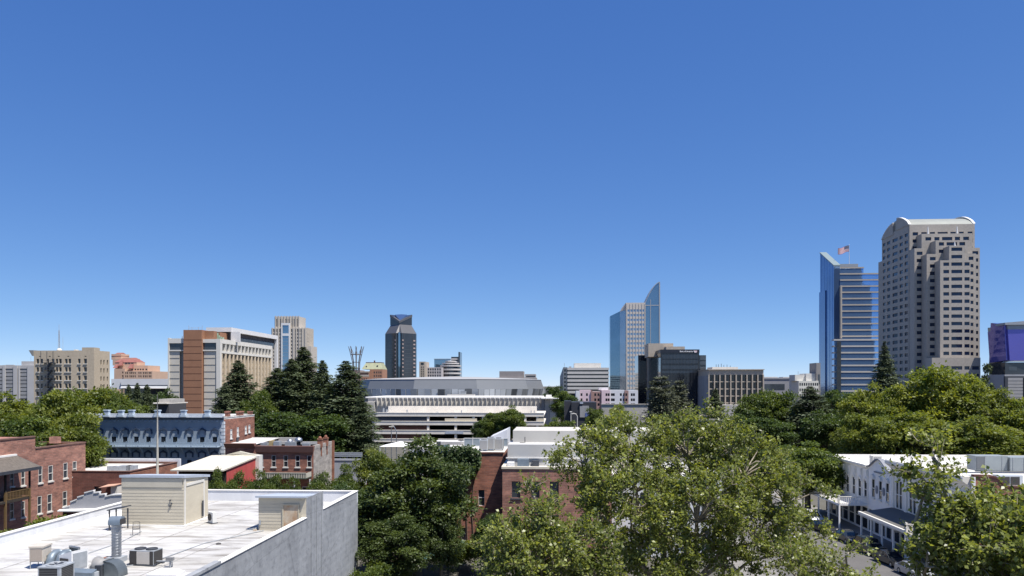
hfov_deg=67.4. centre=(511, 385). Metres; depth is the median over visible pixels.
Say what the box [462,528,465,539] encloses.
window
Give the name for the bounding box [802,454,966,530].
white arcade building
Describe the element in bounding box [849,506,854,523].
window
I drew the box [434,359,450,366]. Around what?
teal glass block
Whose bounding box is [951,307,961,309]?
window
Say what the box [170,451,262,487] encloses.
red sided shop
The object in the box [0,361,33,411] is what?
grey slab block
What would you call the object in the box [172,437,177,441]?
window
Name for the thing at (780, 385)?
office block
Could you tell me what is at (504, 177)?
sky
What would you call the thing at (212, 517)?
split unit
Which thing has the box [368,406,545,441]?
parking garage
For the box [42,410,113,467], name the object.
broadleaf tree
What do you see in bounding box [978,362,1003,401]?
conifer tree
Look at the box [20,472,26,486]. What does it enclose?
window
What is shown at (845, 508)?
window
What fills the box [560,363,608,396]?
banded office block
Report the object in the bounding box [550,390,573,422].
broadleaf tree
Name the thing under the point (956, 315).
window
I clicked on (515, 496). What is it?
window
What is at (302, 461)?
brick storefront
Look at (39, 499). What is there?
window
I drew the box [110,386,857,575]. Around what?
ground
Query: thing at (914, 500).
window
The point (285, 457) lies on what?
window
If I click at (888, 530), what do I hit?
window
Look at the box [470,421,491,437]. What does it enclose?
broadleaf tree
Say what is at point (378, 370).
mansard block
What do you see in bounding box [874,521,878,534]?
window
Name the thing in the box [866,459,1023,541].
white gabled building
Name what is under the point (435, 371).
white gridded block
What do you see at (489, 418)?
broadleaf tree
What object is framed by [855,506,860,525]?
window
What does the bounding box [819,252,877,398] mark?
office tower
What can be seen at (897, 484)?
window
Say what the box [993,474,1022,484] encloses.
roof unit
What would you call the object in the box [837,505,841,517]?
window
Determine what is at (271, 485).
broadleaf tree
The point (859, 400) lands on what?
broadleaf tree
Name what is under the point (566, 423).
broadleaf tree
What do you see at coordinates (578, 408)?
dark retail block
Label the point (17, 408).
broadleaf tree
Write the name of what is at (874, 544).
parked car
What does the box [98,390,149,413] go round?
broadleaf tree
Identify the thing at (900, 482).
window
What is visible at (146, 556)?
condenser
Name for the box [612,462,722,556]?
white brick block
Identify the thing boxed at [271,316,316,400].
courthouse tower
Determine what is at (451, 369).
round tower block
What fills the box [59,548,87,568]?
fan housing
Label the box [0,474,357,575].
white roof building
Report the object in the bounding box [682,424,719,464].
broadleaf tree
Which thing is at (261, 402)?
broadleaf tree
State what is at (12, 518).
window
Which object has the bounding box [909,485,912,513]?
window
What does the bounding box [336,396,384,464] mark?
conifer tree
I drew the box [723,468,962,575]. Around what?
pavement
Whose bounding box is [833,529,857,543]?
parked car
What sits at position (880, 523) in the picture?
window
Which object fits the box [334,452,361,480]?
building
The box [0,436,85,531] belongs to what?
brick warehouse
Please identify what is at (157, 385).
exhibition hall
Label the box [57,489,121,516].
stepped gable building
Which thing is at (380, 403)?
department store
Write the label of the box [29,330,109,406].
old office block
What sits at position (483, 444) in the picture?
roof unit
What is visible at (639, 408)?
retaining wall
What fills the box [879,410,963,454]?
broadleaf tree
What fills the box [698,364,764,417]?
office block
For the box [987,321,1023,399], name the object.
glass office block
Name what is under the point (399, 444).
canopy tent
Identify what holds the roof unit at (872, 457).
on the white arcade building at (850, 502)
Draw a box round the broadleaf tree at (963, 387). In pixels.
[933,379,1004,444]
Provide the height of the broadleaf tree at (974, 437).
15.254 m
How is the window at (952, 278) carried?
in the office tower at (928, 292)
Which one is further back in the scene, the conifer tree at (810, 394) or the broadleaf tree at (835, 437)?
the conifer tree at (810, 394)
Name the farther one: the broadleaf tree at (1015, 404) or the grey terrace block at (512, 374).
the grey terrace block at (512, 374)
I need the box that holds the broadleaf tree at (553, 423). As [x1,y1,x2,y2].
[541,417,558,426]
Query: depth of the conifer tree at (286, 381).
184.41 m
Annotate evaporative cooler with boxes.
[28,543,51,568]
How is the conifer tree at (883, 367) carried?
on the ground
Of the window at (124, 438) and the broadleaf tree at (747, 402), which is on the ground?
the broadleaf tree at (747, 402)
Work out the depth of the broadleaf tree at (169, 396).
249.47 m
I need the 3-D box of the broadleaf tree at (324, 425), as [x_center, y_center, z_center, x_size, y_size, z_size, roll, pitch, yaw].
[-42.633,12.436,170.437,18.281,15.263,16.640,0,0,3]
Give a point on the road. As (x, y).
(859, 562)
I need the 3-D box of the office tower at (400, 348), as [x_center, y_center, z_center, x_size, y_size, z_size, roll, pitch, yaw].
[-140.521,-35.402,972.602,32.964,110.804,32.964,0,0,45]
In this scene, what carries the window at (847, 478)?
in the white arcade building at (850, 502)
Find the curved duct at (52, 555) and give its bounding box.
[44,549,70,563]
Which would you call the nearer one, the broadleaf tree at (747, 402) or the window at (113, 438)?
the window at (113, 438)
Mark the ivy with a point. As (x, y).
(468, 454)
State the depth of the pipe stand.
46.15 m
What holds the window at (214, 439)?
in the blue corner building at (184, 437)
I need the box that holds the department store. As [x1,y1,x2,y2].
[365,395,558,425]
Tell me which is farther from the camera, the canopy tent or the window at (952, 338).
the window at (952, 338)
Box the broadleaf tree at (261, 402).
[239,388,281,421]
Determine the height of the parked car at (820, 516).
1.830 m
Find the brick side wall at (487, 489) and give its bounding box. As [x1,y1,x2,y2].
[441,441,507,540]
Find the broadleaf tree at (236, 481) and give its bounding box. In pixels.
[225,469,251,489]
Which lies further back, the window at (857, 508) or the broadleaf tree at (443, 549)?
the window at (857, 508)
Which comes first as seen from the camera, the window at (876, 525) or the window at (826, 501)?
the window at (876, 525)
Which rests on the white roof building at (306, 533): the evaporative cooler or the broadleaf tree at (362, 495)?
the evaporative cooler
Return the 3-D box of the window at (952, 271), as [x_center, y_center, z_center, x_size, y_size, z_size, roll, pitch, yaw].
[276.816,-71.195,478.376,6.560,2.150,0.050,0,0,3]
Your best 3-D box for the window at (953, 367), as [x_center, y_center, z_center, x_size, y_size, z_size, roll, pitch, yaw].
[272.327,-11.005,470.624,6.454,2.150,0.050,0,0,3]
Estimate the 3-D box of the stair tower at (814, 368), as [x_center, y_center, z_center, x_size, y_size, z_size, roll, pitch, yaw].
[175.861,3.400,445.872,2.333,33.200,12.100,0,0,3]
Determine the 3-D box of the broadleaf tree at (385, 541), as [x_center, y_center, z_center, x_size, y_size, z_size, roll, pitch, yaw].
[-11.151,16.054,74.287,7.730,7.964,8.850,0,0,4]
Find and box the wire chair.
[132,521,139,535]
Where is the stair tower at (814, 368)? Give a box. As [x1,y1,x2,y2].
[809,363,819,393]
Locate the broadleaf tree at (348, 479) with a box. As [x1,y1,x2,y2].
[329,462,362,490]
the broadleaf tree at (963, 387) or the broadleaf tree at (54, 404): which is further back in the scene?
the broadleaf tree at (963, 387)
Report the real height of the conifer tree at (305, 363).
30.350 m
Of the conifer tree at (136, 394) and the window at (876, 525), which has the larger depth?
the conifer tree at (136, 394)
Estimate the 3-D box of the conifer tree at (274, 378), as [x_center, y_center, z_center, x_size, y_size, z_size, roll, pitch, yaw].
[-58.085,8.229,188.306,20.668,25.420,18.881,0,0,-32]
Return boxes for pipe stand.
[166,557,173,567]
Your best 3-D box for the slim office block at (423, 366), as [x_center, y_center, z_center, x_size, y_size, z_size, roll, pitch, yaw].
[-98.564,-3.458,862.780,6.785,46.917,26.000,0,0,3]
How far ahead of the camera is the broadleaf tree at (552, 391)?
417.90 m
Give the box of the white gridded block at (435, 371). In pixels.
[427,367,443,376]
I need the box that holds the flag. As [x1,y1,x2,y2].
[838,245,848,254]
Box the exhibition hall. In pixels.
[111,379,167,401]
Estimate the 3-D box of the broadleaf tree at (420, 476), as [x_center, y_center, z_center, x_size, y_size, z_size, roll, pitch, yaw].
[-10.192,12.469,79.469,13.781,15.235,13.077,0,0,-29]
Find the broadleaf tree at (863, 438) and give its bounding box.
[834,410,907,454]
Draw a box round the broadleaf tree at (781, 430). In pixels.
[731,416,798,451]
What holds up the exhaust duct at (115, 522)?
on the white roof building at (306, 533)
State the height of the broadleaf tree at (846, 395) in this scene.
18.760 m
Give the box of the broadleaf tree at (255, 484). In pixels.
[244,467,267,489]
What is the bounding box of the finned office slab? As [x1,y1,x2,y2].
[451,352,461,376]
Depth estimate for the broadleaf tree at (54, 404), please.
118.55 m
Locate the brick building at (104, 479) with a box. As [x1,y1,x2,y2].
[72,458,180,499]
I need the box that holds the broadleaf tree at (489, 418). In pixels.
[478,413,504,437]
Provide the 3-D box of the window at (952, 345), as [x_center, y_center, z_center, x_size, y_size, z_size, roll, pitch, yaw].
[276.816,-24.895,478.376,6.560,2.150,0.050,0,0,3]
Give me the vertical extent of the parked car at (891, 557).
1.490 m
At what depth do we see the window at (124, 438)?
134.07 m
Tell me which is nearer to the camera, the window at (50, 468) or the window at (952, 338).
the window at (50, 468)
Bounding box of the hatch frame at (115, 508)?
[107,505,130,530]
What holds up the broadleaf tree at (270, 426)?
on the ground
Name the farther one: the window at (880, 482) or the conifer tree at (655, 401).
the conifer tree at (655, 401)
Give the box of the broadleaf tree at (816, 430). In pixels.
[795,408,842,450]
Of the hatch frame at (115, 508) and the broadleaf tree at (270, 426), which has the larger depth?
the broadleaf tree at (270, 426)
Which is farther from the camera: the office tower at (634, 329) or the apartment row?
the office tower at (634, 329)
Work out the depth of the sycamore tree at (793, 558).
34.02 m
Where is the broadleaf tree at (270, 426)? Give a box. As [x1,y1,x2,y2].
[254,410,319,436]
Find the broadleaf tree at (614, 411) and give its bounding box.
[607,404,628,426]
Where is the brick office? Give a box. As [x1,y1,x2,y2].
[501,427,654,560]
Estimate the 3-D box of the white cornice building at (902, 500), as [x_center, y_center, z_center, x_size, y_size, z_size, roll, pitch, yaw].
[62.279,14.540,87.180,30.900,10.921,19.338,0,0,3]
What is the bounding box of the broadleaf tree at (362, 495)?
[328,482,372,551]
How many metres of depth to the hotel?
301.29 m
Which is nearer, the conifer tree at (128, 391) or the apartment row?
the conifer tree at (128, 391)
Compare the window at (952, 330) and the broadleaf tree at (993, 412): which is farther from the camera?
the window at (952, 330)
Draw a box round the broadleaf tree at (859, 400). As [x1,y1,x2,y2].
[835,380,882,427]
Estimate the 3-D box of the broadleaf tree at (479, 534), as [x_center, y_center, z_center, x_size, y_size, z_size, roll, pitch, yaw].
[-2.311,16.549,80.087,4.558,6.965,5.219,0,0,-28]
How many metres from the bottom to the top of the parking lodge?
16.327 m
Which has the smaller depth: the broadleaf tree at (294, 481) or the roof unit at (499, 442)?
the broadleaf tree at (294, 481)
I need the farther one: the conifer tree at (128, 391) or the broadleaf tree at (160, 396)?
the broadleaf tree at (160, 396)
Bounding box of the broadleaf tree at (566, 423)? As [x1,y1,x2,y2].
[556,420,575,426]
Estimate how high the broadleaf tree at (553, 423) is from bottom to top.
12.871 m
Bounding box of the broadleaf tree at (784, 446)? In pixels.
[739,443,799,506]
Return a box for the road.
[664,451,908,575]
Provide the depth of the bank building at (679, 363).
429.81 m
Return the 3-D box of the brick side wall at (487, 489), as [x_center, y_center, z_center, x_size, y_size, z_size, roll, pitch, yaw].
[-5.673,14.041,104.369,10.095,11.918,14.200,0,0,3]
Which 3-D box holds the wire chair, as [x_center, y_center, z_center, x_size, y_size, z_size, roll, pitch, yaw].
[-27.511,10.434,56.245,0.507,0.996,0.589,0,0,-24]
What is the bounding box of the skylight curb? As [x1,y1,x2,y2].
[146,568,184,575]
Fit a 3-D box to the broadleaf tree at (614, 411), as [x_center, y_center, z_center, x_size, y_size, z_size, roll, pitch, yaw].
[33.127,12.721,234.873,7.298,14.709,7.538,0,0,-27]
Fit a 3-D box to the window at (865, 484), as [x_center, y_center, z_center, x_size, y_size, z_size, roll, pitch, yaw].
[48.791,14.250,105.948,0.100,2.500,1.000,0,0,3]
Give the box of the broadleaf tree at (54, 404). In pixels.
[15,388,109,457]
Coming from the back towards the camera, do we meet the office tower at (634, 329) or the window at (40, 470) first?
the office tower at (634, 329)
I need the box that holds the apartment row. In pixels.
[575,387,637,409]
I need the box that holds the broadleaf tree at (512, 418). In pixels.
[494,404,526,440]
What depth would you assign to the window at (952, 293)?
478.36 m
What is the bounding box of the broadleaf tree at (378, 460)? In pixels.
[349,447,402,504]
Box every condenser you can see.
[37,561,74,575]
[127,547,172,566]
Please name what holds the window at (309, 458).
in the brick storefront
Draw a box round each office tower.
[385,314,416,377]
[609,282,659,390]
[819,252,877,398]
[878,217,979,401]
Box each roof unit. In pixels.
[479,439,487,450]
[487,437,494,450]
[494,437,503,449]
[870,455,881,462]
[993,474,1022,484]
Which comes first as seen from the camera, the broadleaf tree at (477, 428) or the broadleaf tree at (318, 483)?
the broadleaf tree at (318, 483)
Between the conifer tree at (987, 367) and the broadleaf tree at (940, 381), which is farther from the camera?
the conifer tree at (987, 367)
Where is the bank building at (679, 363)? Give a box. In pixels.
[635,343,705,416]
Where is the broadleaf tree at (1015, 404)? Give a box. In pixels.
[988,396,1023,454]
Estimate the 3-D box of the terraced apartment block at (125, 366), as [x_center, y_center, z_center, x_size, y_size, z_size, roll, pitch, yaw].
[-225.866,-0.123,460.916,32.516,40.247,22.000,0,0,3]
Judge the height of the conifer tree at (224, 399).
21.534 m
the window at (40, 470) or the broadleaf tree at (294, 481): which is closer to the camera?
the broadleaf tree at (294, 481)
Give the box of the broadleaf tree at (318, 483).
[306,470,336,489]
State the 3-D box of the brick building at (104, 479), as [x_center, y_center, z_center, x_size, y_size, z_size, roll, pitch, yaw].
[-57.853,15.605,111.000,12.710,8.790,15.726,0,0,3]
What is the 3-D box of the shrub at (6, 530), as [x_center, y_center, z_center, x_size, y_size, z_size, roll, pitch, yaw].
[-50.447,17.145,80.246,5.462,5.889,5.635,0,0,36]
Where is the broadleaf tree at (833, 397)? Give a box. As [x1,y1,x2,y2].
[821,389,846,417]
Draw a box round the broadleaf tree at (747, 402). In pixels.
[729,393,772,417]
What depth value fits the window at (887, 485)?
99.05 m
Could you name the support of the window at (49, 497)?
in the brick warehouse
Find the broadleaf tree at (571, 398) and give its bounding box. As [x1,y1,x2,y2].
[558,395,580,418]
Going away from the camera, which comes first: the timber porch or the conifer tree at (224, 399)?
the timber porch
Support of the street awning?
attached to the white cornice building at (902, 500)
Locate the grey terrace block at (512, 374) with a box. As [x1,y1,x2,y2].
[499,371,536,378]
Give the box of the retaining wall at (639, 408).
[601,404,647,426]
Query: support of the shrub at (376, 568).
on the ground
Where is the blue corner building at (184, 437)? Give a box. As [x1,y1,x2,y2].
[91,410,254,465]
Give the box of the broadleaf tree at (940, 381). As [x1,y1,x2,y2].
[894,360,992,422]
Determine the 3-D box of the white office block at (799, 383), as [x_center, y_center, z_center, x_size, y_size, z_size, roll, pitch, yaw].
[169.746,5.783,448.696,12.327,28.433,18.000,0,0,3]
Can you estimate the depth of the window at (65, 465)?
104.19 m
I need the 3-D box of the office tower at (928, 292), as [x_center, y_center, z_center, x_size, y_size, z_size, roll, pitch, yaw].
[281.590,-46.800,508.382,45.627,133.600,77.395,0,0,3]
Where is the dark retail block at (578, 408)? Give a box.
[564,400,595,426]
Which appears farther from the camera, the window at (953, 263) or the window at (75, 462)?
the window at (953, 263)
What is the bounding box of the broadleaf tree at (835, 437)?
[827,426,850,453]
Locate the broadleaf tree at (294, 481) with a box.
[287,476,302,489]
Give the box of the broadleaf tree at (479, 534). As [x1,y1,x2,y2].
[469,512,508,575]
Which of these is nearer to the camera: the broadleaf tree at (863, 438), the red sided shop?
the red sided shop
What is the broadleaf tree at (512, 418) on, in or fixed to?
on the ground
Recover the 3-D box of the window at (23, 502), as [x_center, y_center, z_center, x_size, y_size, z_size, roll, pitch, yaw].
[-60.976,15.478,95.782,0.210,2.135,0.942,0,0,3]
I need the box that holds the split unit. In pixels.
[206,511,217,523]
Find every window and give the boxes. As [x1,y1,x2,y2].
[9,474,15,487]
[9,503,15,520]
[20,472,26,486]
[20,501,25,518]
[37,496,42,514]
[38,469,43,484]
[47,494,52,512]
[48,465,53,482]
[63,463,68,479]
[63,491,66,506]
[72,461,76,477]
[111,434,116,441]
[122,436,127,441]
[133,430,138,442]
[170,343,215,349]
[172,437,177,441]
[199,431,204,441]
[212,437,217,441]
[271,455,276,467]
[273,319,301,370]
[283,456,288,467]
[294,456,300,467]
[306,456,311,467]
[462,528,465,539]
[479,490,483,505]
[510,481,521,499]
[531,481,539,499]
[550,482,558,499]
[826,501,830,512]
[831,503,836,514]
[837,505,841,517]
[843,506,847,519]
[846,475,848,491]
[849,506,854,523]
[852,476,854,493]
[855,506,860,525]
[858,478,860,495]
[862,506,867,529]
[864,480,866,498]
[869,508,873,531]
[872,479,874,497]
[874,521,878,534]
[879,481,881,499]
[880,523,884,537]
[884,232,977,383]
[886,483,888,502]
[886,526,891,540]
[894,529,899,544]
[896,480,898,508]
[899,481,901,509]
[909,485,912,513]
[913,486,915,514]
[947,242,956,245]
[951,248,961,250]
[951,255,961,257]
[951,262,961,265]
[951,270,961,272]
[951,277,961,280]
[951,285,961,287]
[951,292,961,295]
[951,300,961,302]
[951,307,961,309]
[951,314,961,317]
[951,322,961,324]
[951,329,961,332]
[951,337,961,339]
[951,344,961,347]
[951,352,961,354]
[951,366,961,369]
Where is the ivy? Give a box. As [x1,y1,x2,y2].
[433,444,481,539]
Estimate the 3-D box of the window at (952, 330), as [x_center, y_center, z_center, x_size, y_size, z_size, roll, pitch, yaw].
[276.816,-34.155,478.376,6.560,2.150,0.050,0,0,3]
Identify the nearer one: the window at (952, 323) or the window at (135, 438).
the window at (135, 438)
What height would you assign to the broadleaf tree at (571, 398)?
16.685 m
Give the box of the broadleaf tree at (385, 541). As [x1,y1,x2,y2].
[355,512,434,575]
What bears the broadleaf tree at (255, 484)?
on the ground
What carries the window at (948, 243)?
in the office tower at (928, 292)
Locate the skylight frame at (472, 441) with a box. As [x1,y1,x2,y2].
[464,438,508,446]
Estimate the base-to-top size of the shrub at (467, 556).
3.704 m
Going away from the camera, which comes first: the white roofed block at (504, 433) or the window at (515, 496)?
the window at (515, 496)
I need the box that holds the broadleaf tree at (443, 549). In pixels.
[414,488,465,575]
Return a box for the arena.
[360,377,548,401]
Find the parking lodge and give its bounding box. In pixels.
[153,399,187,413]
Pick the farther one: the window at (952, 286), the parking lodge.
the window at (952, 286)
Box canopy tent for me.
[380,441,409,453]
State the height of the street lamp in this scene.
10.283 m
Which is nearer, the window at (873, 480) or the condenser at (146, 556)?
the condenser at (146, 556)
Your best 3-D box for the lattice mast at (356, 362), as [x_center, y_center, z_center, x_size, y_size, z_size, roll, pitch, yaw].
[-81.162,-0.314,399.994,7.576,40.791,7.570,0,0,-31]
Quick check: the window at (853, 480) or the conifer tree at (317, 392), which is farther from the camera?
the conifer tree at (317, 392)
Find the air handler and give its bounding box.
[967,454,1023,471]
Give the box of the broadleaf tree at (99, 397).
[60,383,130,413]
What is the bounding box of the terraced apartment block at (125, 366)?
[111,353,167,393]
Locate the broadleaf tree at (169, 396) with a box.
[154,386,180,398]
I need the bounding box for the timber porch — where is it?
[0,454,41,532]
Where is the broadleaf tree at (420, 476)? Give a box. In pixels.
[358,433,486,575]
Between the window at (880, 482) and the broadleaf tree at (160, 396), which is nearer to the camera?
the window at (880, 482)
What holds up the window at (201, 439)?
in the blue corner building at (184, 437)
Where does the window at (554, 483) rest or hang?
in the brick office
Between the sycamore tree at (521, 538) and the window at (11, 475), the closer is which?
the sycamore tree at (521, 538)
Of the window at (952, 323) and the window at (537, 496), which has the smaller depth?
the window at (537, 496)
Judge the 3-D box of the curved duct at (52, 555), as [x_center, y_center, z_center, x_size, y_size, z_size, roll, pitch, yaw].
[-27.529,10.431,46.471,1.232,0.998,1.056,0,0,3]
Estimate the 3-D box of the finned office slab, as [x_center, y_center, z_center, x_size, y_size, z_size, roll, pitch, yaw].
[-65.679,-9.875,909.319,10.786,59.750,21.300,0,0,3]
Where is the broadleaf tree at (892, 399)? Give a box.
[865,382,931,445]
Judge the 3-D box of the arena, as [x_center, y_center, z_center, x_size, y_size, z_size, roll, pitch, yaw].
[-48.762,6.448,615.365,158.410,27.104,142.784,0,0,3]
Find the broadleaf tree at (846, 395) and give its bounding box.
[838,391,866,419]
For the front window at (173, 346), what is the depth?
300.93 m
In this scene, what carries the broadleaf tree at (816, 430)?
on the ground
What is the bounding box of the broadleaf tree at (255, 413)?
[234,406,259,427]
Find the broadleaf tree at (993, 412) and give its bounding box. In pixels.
[961,385,1023,448]
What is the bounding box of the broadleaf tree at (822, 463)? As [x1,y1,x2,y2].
[770,440,849,508]
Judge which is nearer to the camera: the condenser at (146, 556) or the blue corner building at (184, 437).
the condenser at (146, 556)
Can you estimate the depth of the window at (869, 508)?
103.76 m
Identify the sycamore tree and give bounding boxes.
[466,469,633,575]
[541,396,843,575]
[745,521,880,575]
[879,422,1023,575]
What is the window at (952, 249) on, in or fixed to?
in the office tower at (928, 292)
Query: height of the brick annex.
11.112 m
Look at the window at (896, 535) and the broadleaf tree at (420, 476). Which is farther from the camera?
the window at (896, 535)
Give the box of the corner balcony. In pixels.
[905,522,929,560]
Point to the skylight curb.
(167, 572)
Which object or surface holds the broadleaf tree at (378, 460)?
on the ground
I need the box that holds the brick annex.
[224,437,295,454]
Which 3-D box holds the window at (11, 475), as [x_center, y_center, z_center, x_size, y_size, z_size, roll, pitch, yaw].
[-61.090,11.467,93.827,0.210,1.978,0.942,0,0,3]
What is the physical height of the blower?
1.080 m
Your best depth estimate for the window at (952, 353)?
478.36 m
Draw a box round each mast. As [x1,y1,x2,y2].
[156,394,158,473]
[348,346,363,414]
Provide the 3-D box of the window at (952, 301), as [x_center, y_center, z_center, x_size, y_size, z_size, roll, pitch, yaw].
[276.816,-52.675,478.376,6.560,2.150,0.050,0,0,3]
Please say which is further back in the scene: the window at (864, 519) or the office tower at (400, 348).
the office tower at (400, 348)
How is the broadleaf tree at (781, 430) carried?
on the ground
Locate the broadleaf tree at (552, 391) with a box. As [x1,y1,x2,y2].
[542,385,562,401]
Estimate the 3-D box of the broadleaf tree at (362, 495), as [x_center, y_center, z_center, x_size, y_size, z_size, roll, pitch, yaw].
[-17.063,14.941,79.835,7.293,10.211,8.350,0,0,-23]
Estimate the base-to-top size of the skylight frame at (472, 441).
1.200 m
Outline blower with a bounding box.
[75,556,127,575]
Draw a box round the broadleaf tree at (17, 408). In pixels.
[0,388,37,433]
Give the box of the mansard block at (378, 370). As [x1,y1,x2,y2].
[360,360,386,380]
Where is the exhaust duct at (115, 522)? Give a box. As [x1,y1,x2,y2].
[103,516,127,561]
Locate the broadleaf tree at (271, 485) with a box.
[262,473,289,489]
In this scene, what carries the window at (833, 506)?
in the white arcade building at (850, 502)
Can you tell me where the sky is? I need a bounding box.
[0,0,1023,385]
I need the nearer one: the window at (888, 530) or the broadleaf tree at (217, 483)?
the broadleaf tree at (217, 483)
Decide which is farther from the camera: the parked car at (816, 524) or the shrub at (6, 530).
the parked car at (816, 524)
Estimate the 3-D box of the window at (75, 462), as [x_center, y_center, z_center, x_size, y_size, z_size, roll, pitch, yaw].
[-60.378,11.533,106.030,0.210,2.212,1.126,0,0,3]
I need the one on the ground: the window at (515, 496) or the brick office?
the brick office
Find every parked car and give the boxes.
[804,509,824,519]
[808,520,837,532]
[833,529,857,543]
[852,535,886,554]
[872,549,906,566]
[894,561,933,575]
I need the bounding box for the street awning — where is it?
[858,507,927,557]
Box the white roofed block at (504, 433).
[410,427,510,499]
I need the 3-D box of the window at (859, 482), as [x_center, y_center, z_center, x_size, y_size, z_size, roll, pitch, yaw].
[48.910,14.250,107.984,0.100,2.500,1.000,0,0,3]
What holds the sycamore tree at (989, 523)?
on the ground
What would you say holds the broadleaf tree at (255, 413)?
on the ground
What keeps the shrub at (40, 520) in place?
on the ground
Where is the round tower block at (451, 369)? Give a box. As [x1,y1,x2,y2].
[440,361,460,376]
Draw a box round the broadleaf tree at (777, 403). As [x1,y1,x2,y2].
[750,387,802,438]
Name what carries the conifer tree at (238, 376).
on the ground
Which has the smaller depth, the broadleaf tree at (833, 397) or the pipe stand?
the pipe stand
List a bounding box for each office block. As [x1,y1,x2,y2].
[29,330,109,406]
[419,362,428,376]
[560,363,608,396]
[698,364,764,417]
[764,377,788,394]
[789,373,818,409]
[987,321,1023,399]
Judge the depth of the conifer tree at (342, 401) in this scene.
176.28 m
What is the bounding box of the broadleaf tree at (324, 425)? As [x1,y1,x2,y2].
[283,408,358,457]
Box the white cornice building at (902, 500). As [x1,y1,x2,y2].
[885,459,1023,573]
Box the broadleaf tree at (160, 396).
[150,393,166,411]
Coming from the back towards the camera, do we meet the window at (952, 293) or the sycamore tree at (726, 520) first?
the window at (952, 293)
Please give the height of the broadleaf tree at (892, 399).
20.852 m
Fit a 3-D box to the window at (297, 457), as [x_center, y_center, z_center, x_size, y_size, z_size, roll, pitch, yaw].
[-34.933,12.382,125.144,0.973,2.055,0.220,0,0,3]
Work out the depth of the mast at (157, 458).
67.94 m
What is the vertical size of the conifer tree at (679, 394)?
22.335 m
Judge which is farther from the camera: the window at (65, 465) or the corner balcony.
the window at (65, 465)
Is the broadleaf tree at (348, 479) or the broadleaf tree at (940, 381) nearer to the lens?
the broadleaf tree at (348, 479)
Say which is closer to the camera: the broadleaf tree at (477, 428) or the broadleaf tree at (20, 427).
the broadleaf tree at (20, 427)
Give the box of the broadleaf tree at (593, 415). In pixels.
[584,407,605,426]
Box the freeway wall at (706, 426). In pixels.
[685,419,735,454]
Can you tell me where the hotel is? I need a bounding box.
[168,327,277,413]
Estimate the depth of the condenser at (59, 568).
41.39 m
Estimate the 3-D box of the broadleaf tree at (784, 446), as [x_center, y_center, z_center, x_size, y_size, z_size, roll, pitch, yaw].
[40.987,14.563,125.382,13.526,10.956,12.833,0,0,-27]
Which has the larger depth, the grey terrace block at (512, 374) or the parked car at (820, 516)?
the grey terrace block at (512, 374)
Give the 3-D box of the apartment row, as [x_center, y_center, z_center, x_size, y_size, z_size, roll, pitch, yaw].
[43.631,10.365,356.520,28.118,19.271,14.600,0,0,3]
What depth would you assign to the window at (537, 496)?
87.99 m
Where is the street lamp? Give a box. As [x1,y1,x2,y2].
[389,426,393,457]
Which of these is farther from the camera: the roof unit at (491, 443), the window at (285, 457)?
the window at (285, 457)
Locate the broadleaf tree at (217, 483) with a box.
[208,466,225,488]
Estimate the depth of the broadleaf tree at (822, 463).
114.58 m
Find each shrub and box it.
[0,528,15,532]
[23,512,67,526]
[349,556,394,575]
[449,536,479,568]
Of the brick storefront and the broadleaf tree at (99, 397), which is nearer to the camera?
the brick storefront
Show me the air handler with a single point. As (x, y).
(998, 463)
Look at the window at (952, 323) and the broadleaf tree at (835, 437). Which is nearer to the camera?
the broadleaf tree at (835, 437)
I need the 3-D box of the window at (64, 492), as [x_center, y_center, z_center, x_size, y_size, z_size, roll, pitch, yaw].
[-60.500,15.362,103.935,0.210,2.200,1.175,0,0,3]
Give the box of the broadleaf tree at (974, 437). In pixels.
[943,413,1023,454]
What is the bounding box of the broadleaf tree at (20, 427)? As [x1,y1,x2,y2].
[0,415,66,446]
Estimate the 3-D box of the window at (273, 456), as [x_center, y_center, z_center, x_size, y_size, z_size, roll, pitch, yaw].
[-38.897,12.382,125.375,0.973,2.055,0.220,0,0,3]
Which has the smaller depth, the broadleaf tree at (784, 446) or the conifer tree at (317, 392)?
the broadleaf tree at (784, 446)
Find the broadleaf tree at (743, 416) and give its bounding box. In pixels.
[721,408,762,448]
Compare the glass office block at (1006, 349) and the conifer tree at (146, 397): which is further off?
the glass office block at (1006, 349)
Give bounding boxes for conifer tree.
[123,384,131,398]
[130,383,141,404]
[137,384,155,413]
[208,360,260,413]
[211,383,236,413]
[257,368,291,417]
[272,359,311,418]
[277,347,321,414]
[302,360,342,418]
[314,361,386,462]
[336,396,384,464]
[633,376,685,453]
[668,380,696,452]
[706,388,725,418]
[783,386,832,461]
[867,341,903,395]
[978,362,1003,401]
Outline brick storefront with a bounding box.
[255,435,333,489]
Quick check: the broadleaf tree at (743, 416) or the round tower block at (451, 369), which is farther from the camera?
the round tower block at (451, 369)
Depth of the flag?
622.23 m
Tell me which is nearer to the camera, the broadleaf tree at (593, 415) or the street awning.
the street awning
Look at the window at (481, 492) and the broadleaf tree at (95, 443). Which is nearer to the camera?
the window at (481, 492)
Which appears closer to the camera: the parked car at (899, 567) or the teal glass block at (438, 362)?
the parked car at (899, 567)
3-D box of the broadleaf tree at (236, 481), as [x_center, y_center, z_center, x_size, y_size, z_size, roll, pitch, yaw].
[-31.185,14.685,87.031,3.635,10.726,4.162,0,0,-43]

